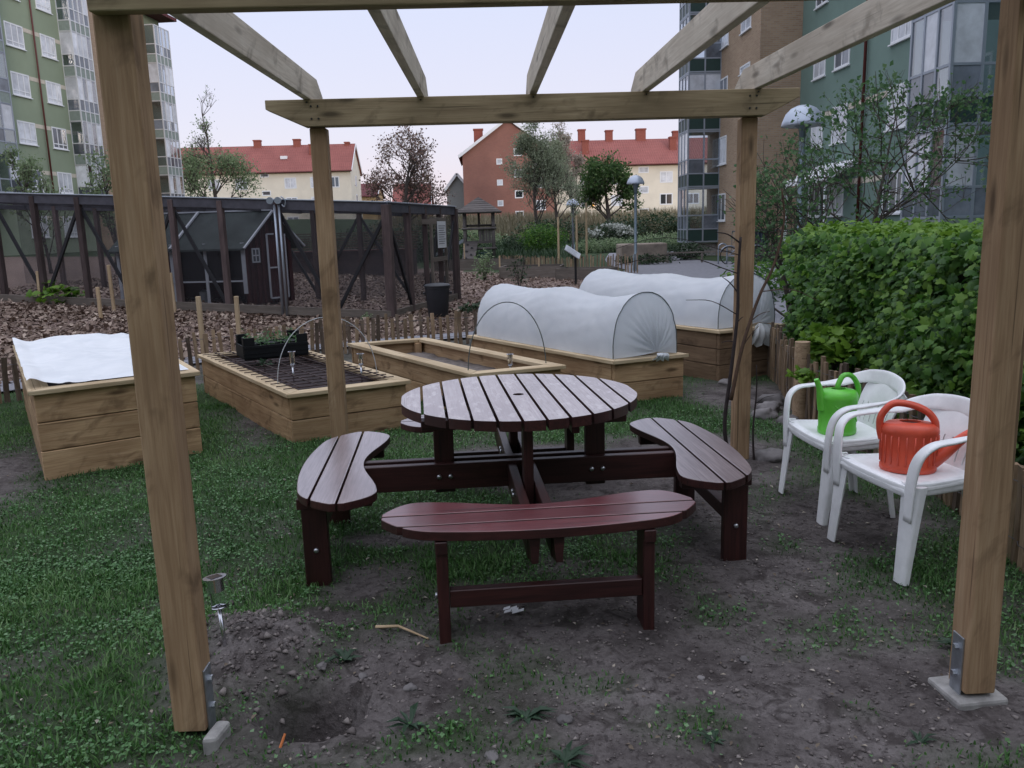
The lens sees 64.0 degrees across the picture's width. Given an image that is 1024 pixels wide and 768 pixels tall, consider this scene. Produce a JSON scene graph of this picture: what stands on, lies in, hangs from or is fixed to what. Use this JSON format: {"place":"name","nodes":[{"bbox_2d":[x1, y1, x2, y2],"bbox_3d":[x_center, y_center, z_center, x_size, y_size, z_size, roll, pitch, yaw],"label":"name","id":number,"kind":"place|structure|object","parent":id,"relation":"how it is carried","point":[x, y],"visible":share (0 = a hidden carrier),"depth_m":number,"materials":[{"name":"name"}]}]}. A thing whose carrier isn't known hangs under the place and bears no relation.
{"place":"outdoors","nodes":[
{"label":"outdoors","id":0,"kind":"place"},
{"bbox_2d":[0,251,789,390],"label":"asphalt path","id":1,"kind":"structure","parent":0,"point":[695,268],"depth_m":26.67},
{"bbox_2d":[158,3,707,215],"label":"sky","id":2,"kind":"structure","parent":0,"point":[601,48],"materials":[{"name":"white"}]},
{"bbox_2d":[0,219,1023,767],"bbox_3d":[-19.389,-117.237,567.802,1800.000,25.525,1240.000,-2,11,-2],"label":"ground","id":3,"kind":"structure","parent":0,"point":[324,705],"depth_m":3.00,"materials":[{"name":"soil"}]},
{"bbox_2d":[0,141,73,273],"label":"young tree","id":4,"kind":"object","parent":3,"relation":"on","point":[29,173],"visible":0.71,"depth_m":23.83,"materials":[{"name":"green plant"}]},
{"bbox_2d":[25,279,84,303],"bbox_3d":[-8.890,-1.764,16.004,1.064,0.563,0.885,-9,13,-34],"label":"hazel bush","id":5,"kind":"object","parent":3,"relation":"on","point":[68,291],"visible":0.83,"depth_m":15.86,"materials":[{"name":"green plant"}]},
{"bbox_2d":[0,0,184,255],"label":"apartment building","id":6,"kind":"structure","parent":3,"relation":"on","point":[51,109],"depth_m":48.51,"materials":[{"name":"paint"}]},
{"bbox_2d":[3,20,26,50],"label":"window","id":7,"kind":"structure","parent":6,"relation":"in","point":[14,36],"depth_m":44.70,"materials":[{"name":"white"}]},
{"bbox_2d":[10,71,32,98],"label":"window","id":8,"kind":"structure","parent":6,"relation":"in","point":[20,82],"depth_m":45.15,"materials":[{"name":"white"}]},
{"bbox_2d":[16,120,38,146],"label":"window","id":9,"kind":"structure","parent":6,"relation":"in","point":[26,130],"depth_m":45.61,"materials":[{"name":"white"}]},
{"bbox_2d":[39,33,58,60],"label":"window","id":10,"kind":"structure","parent":6,"relation":"in","point":[48,47],"depth_m":47.54,"materials":[{"name":"white"}]},
{"bbox_2d":[45,80,63,106],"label":"window","id":11,"kind":"structure","parent":6,"relation":"in","point":[54,96],"depth_m":47.97,"materials":[{"name":"white"}]},
{"bbox_2d":[51,126,69,150],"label":"window","id":12,"kind":"structure","parent":6,"relation":"in","point":[59,136],"depth_m":48.46,"materials":[{"name":"white"}]},
{"bbox_2d":[57,172,73,193],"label":"window","id":13,"kind":"structure","parent":6,"relation":"in","point":[64,179],"depth_m":48.96,"materials":[{"name":"white"}]},
{"bbox_2d":[78,141,116,274],"bbox_3d":[-12.094,-5.145,24.476,1.537,3.955,1.410,2,11,19],"label":"young tree","id":14,"kind":"object","parent":3,"relation":"on","point":[107,221],"visible":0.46,"depth_m":24.10,"materials":[{"name":"green plant"}]},
{"bbox_2d":[12,345,201,480],"bbox_3d":[-3.372,0.096,6.684,1.051,0.652,2.941,-8,13,-32],"label":"raised bed","id":15,"kind":"object","parent":3,"relation":"on","point":[85,426],"visible":0.38,"depth_m":5.42,"materials":[{"name":"brown wood"}]},
{"bbox_2d":[12,333,187,382],"bbox_3d":[-3.433,-0.270,6.649,0.991,0.072,2.850,-8,13,-32],"label":"white cloth","id":16,"kind":"object","parent":15,"relation":"on","point":[76,358],"visible":0.85,"depth_m":6.22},
{"bbox_2d":[195,296,204,353],"bbox_3d":[-3.700,-0.578,9.784,0.050,0.930,0.050,-2,11,-2],"label":"wooden stake","id":17,"kind":"object","parent":3,"relation":"on","point":[199,315],"visible":0.5,"depth_m":9.73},
{"bbox_2d":[108,209,305,304],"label":"hen coop","id":18,"kind":"structure","parent":3,"relation":"on","point":[252,250],"depth_m":17.22,"materials":[{"name":"black wood"}]},
{"bbox_2d":[265,233,289,298],"bbox_3d":[-4.993,-2.521,17.480,0.321,1.370,0.391,-2,11,-2],"label":"door","id":19,"kind":"structure","parent":18,"relation":"in","point":[268,235],"depth_m":17.41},
{"bbox_2d":[202,573,226,646],"bbox_3d":[-1.034,0.814,2.886,0.079,0.295,0.079,-2,11,-2],"label":"solar lamp","id":20,"kind":"object","parent":3,"relation":"on","point":[215,585],"visible":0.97,"depth_m":2.85,"materials":[{"name":"silver metal"}]},
{"bbox_2d":[203,721,230,754],"bbox_3d":[-0.892,1.113,2.493,0.047,0.142,0.102,0,11,7],"label":"concrete footing","id":21,"kind":"object","parent":3,"relation":"on","point":[217,735],"visible":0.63,"depth_m":2.46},
{"bbox_2d":[174,85,266,197],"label":"whitebeam tree","id":22,"kind":"object","parent":3,"relation":"on","point":[193,164],"visible":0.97,"depth_m":67.02,"materials":[{"name":"green plant"}]},
{"bbox_2d":[0,192,460,317],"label":"hen run","id":23,"kind":"object","parent":3,"relation":"on","point":[82,206],"visible":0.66,"depth_m":15.58,"materials":[{"name":"brown wood"}]},
{"bbox_2d":[437,221,446,247],"bbox_3d":[-1.449,-3.094,16.961,0.006,0.540,0.548,1,11,14],"label":"notice","id":24,"kind":"object","parent":23,"relation":"attached to","point":[441,229],"visible":0.98,"depth_m":16.95,"materials":[{"name":"grey paper"}]},
{"bbox_2d":[0,310,476,403],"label":"paling fence","id":25,"kind":"object","parent":3,"relation":"on","point":[319,328],"visible":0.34,"depth_m":10.37,"materials":[{"name":"brown wood"}]},
{"bbox_2d":[171,139,362,219],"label":"long house","id":26,"kind":"structure","parent":3,"relation":"on","point":[287,169],"depth_m":121.99,"materials":[{"name":"beige tile"}]},
{"bbox_2d":[0,271,582,385],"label":"bark chips","id":27,"kind":"object","parent":3,"relation":"on","point":[181,316],"visible":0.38,"depth_m":14.36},
{"bbox_2d":[423,283,451,317],"bbox_3d":[-1.317,-1.482,14.540,0.469,0.618,0.469,8,14,42],"label":"dustbin","id":28,"kind":"object","parent":27,"relation":"on","point":[437,296],"visible":0.88,"depth_m":14.38,"materials":[{"name":"plastic"}]},
{"bbox_2d":[126,600,469,747],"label":"earth clods","id":29,"kind":"object","parent":3,"relation":"on","point":[261,637],"visible":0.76,"depth_m":2.90,"materials":[{"name":"soil"}]},
{"bbox_2d":[197,350,410,442],"bbox_3d":[-1.937,0.055,7.254,0.950,0.442,2.748,-9,13,-33],"label":"raised bed","id":30,"kind":"object","parent":3,"relation":"on","point":[301,414],"visible":0.56,"depth_m":6.34,"materials":[{"name":"brown wood"}]},
{"bbox_2d":[203,351,393,389],"bbox_3d":[-1.962,-0.174,7.198,0.873,0.016,2.481,-9,13,-33],"label":"steel grid","id":31,"kind":"object","parent":30,"relation":"on","point":[285,372],"visible":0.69,"depth_m":6.88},
{"bbox_2d":[235,330,308,359],"bbox_3d":[-2.254,-0.372,7.693,0.592,0.201,0.400,-7,12,-28],"label":"plastic crate","id":32,"kind":"object","parent":31,"relation":"on","point":[248,349],"visible":0.96,"depth_m":7.55,"materials":[{"name":"black"}]},
{"bbox_2d":[240,326,296,344],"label":"seedlings","id":33,"kind":"object","parent":32,"relation":"in","point":[260,339],"visible":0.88,"depth_m":7.65,"materials":[{"name":"green plant"}]},
{"bbox_2d":[324,648,361,663],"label":"weed","id":34,"kind":"object","parent":3,"relation":"on","point":[345,655],"visible":0.99,"depth_m":2.94,"materials":[{"name":"green plant"}]},
{"bbox_2d":[292,231,418,275],"bbox_3d":[-6.074,-4.701,29.818,5.400,1.570,2.285,-2,11,-2],"label":"fence","id":35,"kind":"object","parent":3,"relation":"on","point":[348,261],"depth_m":29.14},
{"bbox_2d":[361,183,384,219],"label":"yellow house","id":36,"kind":"structure","parent":3,"relation":"on","point":[369,216],"depth_m":146.29,"materials":[{"name":"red paint"}]},
{"bbox_2d":[307,219,484,258],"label":"bush","id":37,"kind":"object","parent":3,"relation":"on","point":[402,234],"visible":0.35,"depth_m":42.85,"materials":[{"name":"green plant"}]},
{"bbox_2d":[355,126,456,228],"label":"copper tree","id":38,"kind":"object","parent":3,"relation":"on","point":[414,159],"visible":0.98,"depth_m":72.54,"materials":[{"name":"brown plant"}]},
{"bbox_2d":[385,702,426,733],"bbox_3d":[-0.324,1.032,2.533,0.143,0.036,0.130,-11,14,-42],"label":"weed","id":39,"kind":"object","parent":3,"relation":"on","point":[413,708],"visible":1,"depth_m":2.52,"materials":[{"name":"green plant"}]},
{"bbox_2d":[444,173,463,217],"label":"grey house","id":40,"kind":"structure","parent":3,"relation":"on","point":[455,185],"depth_m":109.96,"materials":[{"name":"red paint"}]},
{"bbox_2d":[347,337,565,409],"bbox_3d":[-0.634,-0.077,7.761,0.825,0.443,2.709,-9,13,-33],"label":"raised bed","id":41,"kind":"object","parent":3,"relation":"on","point":[420,362],"visible":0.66,"depth_m":7.69,"materials":[{"name":"brown wood"}]},
{"bbox_2d":[436,197,501,258],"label":"play tower","id":42,"kind":"structure","parent":3,"relation":"on","point":[478,206],"depth_m":41.35,"materials":[{"name":"grey wood"}]},
{"bbox_2d":[434,257,525,270],"bbox_3d":[-1.250,-4.775,32.655,3.450,0.400,1.550,0,11,7],"label":"old planter","id":43,"kind":"object","parent":3,"relation":"on","point":[465,264],"visible":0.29,"depth_m":31.92,"materials":[{"name":"wood"}]},
{"bbox_2d":[471,248,496,279],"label":"young shrub","id":44,"kind":"object","parent":3,"relation":"on","point":[483,262],"visible":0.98,"depth_m":25.29,"materials":[{"name":"green plant"}]},
{"bbox_2d":[291,235,679,262],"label":"meadow grass","id":45,"kind":"structure","parent":3,"relation":"on","point":[551,253],"depth_m":49.22,"materials":[{"name":"green plant"}]},
{"bbox_2d":[458,123,555,220],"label":"brick gable house","id":46,"kind":"structure","parent":3,"relation":"on","point":[484,175],"depth_m":104.82,"materials":[{"name":"red brick"}]},
{"bbox_2d":[0,372,1023,767],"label":"lawn grass","id":47,"kind":"structure","parent":3,"relation":"on","point":[46,588],"depth_m":3.61,"materials":[{"name":"plant"}]},
{"bbox_2d":[0,408,1023,767],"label":"clover leaves","id":48,"kind":"object","parent":3,"relation":"on","point":[132,624],"visible":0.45,"depth_m":3.68,"materials":[{"name":"plant"}]},
{"bbox_2d":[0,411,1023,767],"bbox_3d":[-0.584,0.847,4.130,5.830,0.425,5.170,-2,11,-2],"label":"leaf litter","id":49,"kind":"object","parent":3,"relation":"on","point":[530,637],"visible":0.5,"depth_m":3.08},
{"bbox_2d":[497,233,530,252],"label":"bush","id":50,"kind":"object","parent":3,"relation":"on","point":[507,241],"visible":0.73,"depth_m":52.97,"materials":[{"name":"green plant"}]},
{"bbox_2d":[6,499,1023,767],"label":"soil crumbs","id":51,"kind":"object","parent":3,"relation":"on","point":[740,757],"visible":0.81,"depth_m":2.82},
{"bbox_2d":[506,252,530,286],"bbox_3d":[0.179,-2.892,21.107,0.660,0.987,0.570,-2,11,-2],"label":"young shrub","id":52,"kind":"object","parent":3,"relation":"on","point":[518,275],"visible":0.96,"depth_m":21.12,"materials":[{"name":"green plant"}]},
{"bbox_2d":[296,374,751,643],"bbox_3d":[0.041,0.422,3.979,2.060,0.760,2.060,-2,11,-5],"label":"picnic table","id":53,"kind":"object","parent":3,"relation":"on","point":[342,477],"visible":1,"depth_m":3.59,"materials":[{"name":"brown"}]},
{"bbox_2d":[502,705,556,725],"bbox_3d":[0.056,1.035,2.571,0.179,0.034,0.098,-3,11,-8],"label":"weed","id":54,"kind":"object","parent":3,"relation":"on","point":[528,714],"visible":0.98,"depth_m":2.58,"materials":[{"name":"green plant"}]},
{"bbox_2d":[499,264,563,278],"bbox_3d":[0.660,-3.637,26.418,1.950,0.360,1.550,0,11,7],"label":"old planter","id":55,"kind":"object","parent":3,"relation":"on","point":[542,270],"visible":0.64,"depth_m":25.68,"materials":[{"name":"wood"}]},
{"bbox_2d":[499,123,577,222],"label":"willow tree","id":56,"kind":"object","parent":3,"relation":"on","point":[536,150],"visible":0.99,"depth_m":72.50,"materials":[{"name":"green plant"}]},
{"bbox_2d":[513,222,569,251],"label":"bush","id":57,"kind":"object","parent":3,"relation":"on","point":[532,241],"visible":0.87,"depth_m":50.94,"materials":[{"name":"green plant"}]},
{"bbox_2d":[511,218,593,242],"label":"bush","id":58,"kind":"object","parent":3,"relation":"on","point":[562,227],"visible":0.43,"depth_m":62.79,"materials":[{"name":"green plant"}]},
{"bbox_2d":[524,124,583,220],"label":"willow tree","id":59,"kind":"object","parent":3,"relation":"on","point":[558,144],"visible":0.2,"depth_m":78.15,"materials":[{"name":"green plant"}]},
{"bbox_2d":[86,0,1023,731],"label":"pergola","id":60,"kind":"object","parent":3,"relation":"on","point":[748,102],"visible":0.88,"depth_m":2.47,"materials":[{"name":"brown wood"}]},
{"bbox_2d":[729,189,821,400],"bbox_3d":[1.617,-0.542,5.031,0.570,1.283,0.071,-3,11,-5],"label":"climbing rose","id":61,"kind":"object","parent":60,"relation":"attached to","point":[744,341],"visible":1,"depth_m":5.01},
{"bbox_2d":[539,740,592,767],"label":"weed","id":62,"kind":"object","parent":3,"relation":"on","point":[566,756],"visible":1,"depth_m":2.35,"materials":[{"name":"green plant"}]},
{"bbox_2d":[549,122,587,210],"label":"blossom tree","id":63,"kind":"object","parent":3,"relation":"on","point":[574,160],"visible":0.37,"depth_m":85.03,"materials":[{"name":"green plant"}]},
{"bbox_2d":[500,253,637,272],"bbox_3d":[1.429,-4.427,29.735,0.899,0.687,8.433,-8,13,-32],"label":"paling fence","id":64,"kind":"object","parent":3,"relation":"on","point":[532,260],"visible":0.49,"depth_m":27.52,"materials":[{"name":"brown wood"}]},
{"bbox_2d":[562,173,586,259],"bbox_3d":[2.960,-7.946,39.228,1.205,4.174,1.150,-2,11,-2],"label":"staked sapling","id":65,"kind":"object","parent":3,"relation":"on","point":[572,202],"visible":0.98,"depth_m":39.08,"materials":[{"name":"green plant"}]},
{"bbox_2d":[467,334,688,400],"bbox_3d":[0.542,-0.186,8.162,0.758,0.442,2.599,-8,13,-33],"label":"raised bed","id":66,"kind":"object","parent":3,"relation":"on","point":[643,376],"visible":0.52,"depth_m":7.25,"materials":[{"name":"brown wood"}]},
{"bbox_2d":[477,284,676,361],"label":"fleece tunnel","id":67,"kind":"structure","parent":66,"relation":"on","point":[573,319],"depth_m":7.48,"materials":[{"name":"grey"}]},
{"bbox_2d":[555,266,617,279],"bbox_3d":[2.225,-3.310,24.495,1.650,0.340,0.950,3,12,25],"label":"old planter","id":68,"kind":"object","parent":3,"relation":"on","point":[562,273],"visible":0.67,"depth_m":24.22,"materials":[{"name":"wood"}]},
{"bbox_2d":[563,236,655,252],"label":"bush","id":69,"kind":"object","parent":3,"relation":"on","point":[614,241],"visible":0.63,"depth_m":49.27,"materials":[{"name":"green plant"}]},
{"bbox_2d":[575,147,644,230],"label":"maple tree","id":70,"kind":"object","parent":3,"relation":"on","point":[599,177],"visible":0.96,"depth_m":68.08,"materials":[{"name":"green plant"}]},
{"bbox_2d":[582,222,637,244],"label":"blossom bush","id":71,"kind":"object","parent":3,"relation":"on","point":[615,225],"visible":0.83,"depth_m":57.33,"materials":[{"name":"white plant"}]},
{"bbox_2d":[582,218,649,242],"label":"bush","id":72,"kind":"object","parent":3,"relation":"on","point":[625,222],"visible":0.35,"depth_m":59.03,"materials":[{"name":"green plant"}]},
{"bbox_2d":[549,128,707,215],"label":"cream house","id":73,"kind":"structure","parent":3,"relation":"on","point":[654,163],"depth_m":107.18,"materials":[{"name":"paint"}]},
{"bbox_2d":[627,175,643,270],"bbox_3d":[4.131,-5.300,27.404,0.592,3.270,0.592,-2,11,-2],"label":"dome lamp","id":74,"kind":"object","parent":3,"relation":"on","point":[635,181],"visible":0.95,"depth_m":27.23,"materials":[{"name":"grey"}]},
{"bbox_2d":[616,242,666,263],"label":"planter wall","id":75,"kind":"structure","parent":3,"relation":"on","point":[659,248],"depth_m":33.52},
{"bbox_2d":[614,253,679,264],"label":"bush","id":76,"kind":"object","parent":3,"relation":"on","point":[652,260],"visible":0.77,"depth_m":32.02,"materials":[{"name":"green plant"}]},
{"bbox_2d":[604,208,701,236],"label":"bush","id":77,"kind":"object","parent":3,"relation":"on","point":[670,223],"visible":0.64,"depth_m":64.73,"materials":[{"name":"green plant"}]},
{"bbox_2d":[627,231,680,247],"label":"bush","id":78,"kind":"object","parent":3,"relation":"on","point":[651,237],"visible":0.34,"depth_m":52.33,"materials":[{"name":"green plant"}]},
{"bbox_2d":[593,232,742,442],"bbox_3d":[0.965,-0.183,5.077,0.927,1.478,0.056,-2,11,-1],"label":"climbing rose","id":79,"kind":"object","parent":3,"relation":"on","point":[737,320],"visible":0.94,"depth_m":5.03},
{"bbox_2d":[667,240,710,259],"bbox_3d":[7.376,-5.718,35.325,2.118,0.957,1.936,6,13,34],"label":"bush","id":80,"kind":"object","parent":3,"relation":"on","point":[688,247],"visible":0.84,"depth_m":35.09,"materials":[{"name":"green plant"}]},
{"bbox_2d":[676,322,784,380],"bbox_3d":[1.709,-0.452,9.078,0.863,0.562,2.508,-8,13,-32],"label":"raised bed","id":81,"kind":"object","parent":3,"relation":"on","point":[708,351],"visible":0.25,"depth_m":8.10,"materials":[{"name":"brown wood"}]},
{"bbox_2d":[579,269,775,346],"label":"fleece tunnel","id":82,"kind":"structure","parent":81,"relation":"on","point":[681,295],"depth_m":8.23,"materials":[{"name":"grey"}]},
{"bbox_2d":[677,1,803,256],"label":"apartment building","id":83,"kind":"structure","parent":3,"relation":"on","point":[766,30],"depth_m":37.92,"materials":[{"name":"beige brick"}]},
{"bbox_2d":[716,135,726,166],"bbox_3d":[9.924,-10.993,38.687,0.150,1.330,1.400,-2,11,-2],"label":"window","id":84,"kind":"structure","parent":83,"relation":"in","point":[723,140],"depth_m":38.59,"materials":[{"name":"white"}]},
{"bbox_2d":[716,252,791,295],"bbox_3d":[6.097,-2.276,17.166,3.353,1.033,4.377,-2,11,-2],"label":"bush","id":85,"kind":"object","parent":3,"relation":"on","point":[767,271],"visible":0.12,"depth_m":17.21,"materials":[{"name":"green plant"}]},
{"bbox_2d":[751,407,778,418],"bbox_3d":[1.997,0.247,6.482,0.232,0.124,0.181,-2,11,-2],"label":"stone","id":86,"kind":"object","parent":3,"relation":"on","point":[764,413],"visible":0.73,"depth_m":6.42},
{"bbox_2d":[752,447,790,462],"bbox_3d":[1.672,0.480,5.288,0.239,0.119,0.164,7,14,39],"label":"stone","id":87,"kind":"object","parent":3,"relation":"on","point":[773,455],"visible":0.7,"depth_m":5.25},
{"bbox_2d":[732,153,822,331],"bbox_3d":[3.585,-1.732,10.613,1.446,2.492,1.210,1,11,15],"label":"apple tree","id":88,"kind":"object","parent":3,"relation":"on","point":[779,262],"visible":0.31,"depth_m":10.51,"materials":[{"name":"green plant"}]},
{"bbox_2d":[792,341,809,419],"bbox_3d":[2.232,0.021,6.328,0.119,0.701,0.119,-2,11,-2],"label":"fence post","id":89,"kind":"object","parent":3,"relation":"on","point":[802,349],"visible":0.61,"depth_m":6.28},
{"bbox_2d":[781,105,825,271],"bbox_3d":[5.633,-3.476,16.029,0.816,3.800,0.816,-2,11,-2],"label":"dome lamp","id":90,"kind":"object","parent":3,"relation":"on","point":[790,116],"visible":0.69,"depth_m":15.57,"materials":[{"name":"white"}]},
{"bbox_2d":[778,369,907,525],"bbox_3d":[1.755,0.297,4.338,0.468,0.718,0.637,-2,11,-4],"label":"plastic chair","id":91,"kind":"object","parent":3,"relation":"on","point":[882,388],"visible":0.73,"depth_m":4.25,"materials":[{"name":"white"}]},
{"bbox_2d":[814,372,860,435],"bbox_3d":[1.684,0.098,4.248,0.203,0.315,0.198,5,13,32],"label":"watering can","id":92,"kind":"object","parent":91,"relation":"on","point":[831,401],"visible":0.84,"depth_m":4.20,"materials":[{"name":"green plastic"}]},
{"bbox_2d":[716,60,993,266],"bbox_3d":[4.292,-2.046,9.840,3.494,3.360,2.957,-2,11,-2],"label":"apple tree","id":93,"kind":"object","parent":3,"relation":"on","point":[943,104],"visible":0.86,"depth_m":9.51,"materials":[{"name":"green plant"}]},
{"bbox_2d":[783,0,1000,240],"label":"apartment building","id":94,"kind":"structure","parent":3,"relation":"on","point":[958,39],"depth_m":22.91,"materials":[{"name":"green"}]},
{"bbox_2d":[811,59,825,81],"bbox_3d":[11.778,-12.391,31.378,0.150,1.370,1.230,-2,11,-2],"label":"window","id":95,"kind":"structure","parent":94,"relation":"in","point":[819,69],"depth_m":31.41,"materials":[{"name":"white"}]},
{"bbox_2d":[827,181,843,216],"bbox_3d":[11.990,-6.880,30.349,0.150,1.370,1.370,-2,11,-2],"label":"window","id":96,"kind":"structure","parent":94,"relation":"in","point":[839,200],"depth_m":30.17,"materials":[{"name":"white"}]},
{"bbox_2d":[828,103,847,145],"bbox_3d":[11.918,-9.449,29.866,0.150,1.370,1.370,-2,11,-2],"label":"window","id":97,"kind":"structure","parent":94,"relation":"in","point":[835,138],"depth_m":29.80,"materials":[{"name":"white"}]},
{"bbox_2d":[832,49,849,72],"bbox_3d":[11.845,-12.018,29.384,0.150,1.370,1.370,-2,11,-2],"label":"window","id":98,"kind":"structure","parent":94,"relation":"in","point":[841,60],"depth_m":29.44,"materials":[{"name":"white"}]},
{"bbox_2d":[881,170,902,214],"bbox_3d":[12.131,-6.096,26.154,0.150,1.370,1.370,-2,11,-2],"label":"window","id":99,"kind":"structure","parent":94,"relation":"in","point":[896,183],"depth_m":25.96,"materials":[{"name":"white"}]},
{"bbox_2d":[883,82,907,132],"bbox_3d":[12.058,-8.665,25.671,0.150,1.370,1.370,-2,11,-2],"label":"window","id":100,"kind":"structure","parent":94,"relation":"in","point":[902,125],"depth_m":25.58,"materials":[{"name":"white"}]},
{"bbox_2d":[888,21,910,46],"bbox_3d":[11.985,-11.234,25.189,0.150,1.370,1.370,-2,11,-2],"label":"window","id":101,"kind":"structure","parent":94,"relation":"in","point":[901,33],"depth_m":25.29,"materials":[{"name":"white"}]},
{"bbox_2d":[767,322,1023,573],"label":"paling fence","id":102,"kind":"object","parent":3,"relation":"on","point":[780,362],"visible":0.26,"depth_m":5.74,"materials":[{"name":"brown wood"}]},
{"bbox_2d":[785,365,819,383],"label":"fence weed","id":103,"kind":"object","parent":102,"relation":"attached to","point":[804,375],"visible":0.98,"depth_m":6.01,"materials":[{"name":"green plant"}]},
{"bbox_2d":[772,216,1023,464],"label":"hedge","id":104,"kind":"object","parent":3,"relation":"on","point":[903,297],"visible":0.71,"depth_m":5.58,"materials":[{"name":"green plant"}]},
{"bbox_2d":[796,318,876,369],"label":"leafy shoots","id":105,"kind":"object","parent":104,"relation":"attached to","point":[836,351],"visible":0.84,"depth_m":6.29,"materials":[{"name":"green plant"}]},
{"bbox_2d":[827,393,969,585],"bbox_3d":[1.788,0.424,3.657,0.468,0.718,0.636,-4,11,-10],"label":"plastic chair","id":106,"kind":"object","parent":3,"relation":"on","point":[912,487],"visible":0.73,"depth_m":3.56,"materials":[{"name":"white"}]},
{"bbox_2d":[876,399,967,474],"bbox_3d":[1.815,0.226,3.552,0.441,0.313,0.173,2,11,20],"label":"watering can","id":107,"kind":"object","parent":106,"relation":"on","point":[902,442],"visible":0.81,"depth_m":3.53,"materials":[{"name":"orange plastic"}]},
{"bbox_2d":[928,675,1007,710],"bbox_3d":[1.465,1.041,2.643,0.175,0.138,0.165,-3,11,-7],"label":"concrete footing","id":108,"kind":"object","parent":3,"relation":"on","point":[963,701],"visible":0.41,"depth_m":2.58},
{"bbox_2d":[356,205,706,240],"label":"dry grass bank","id":109,"kind":"structure","parent":0,"point":[505,222],"depth_m":81.45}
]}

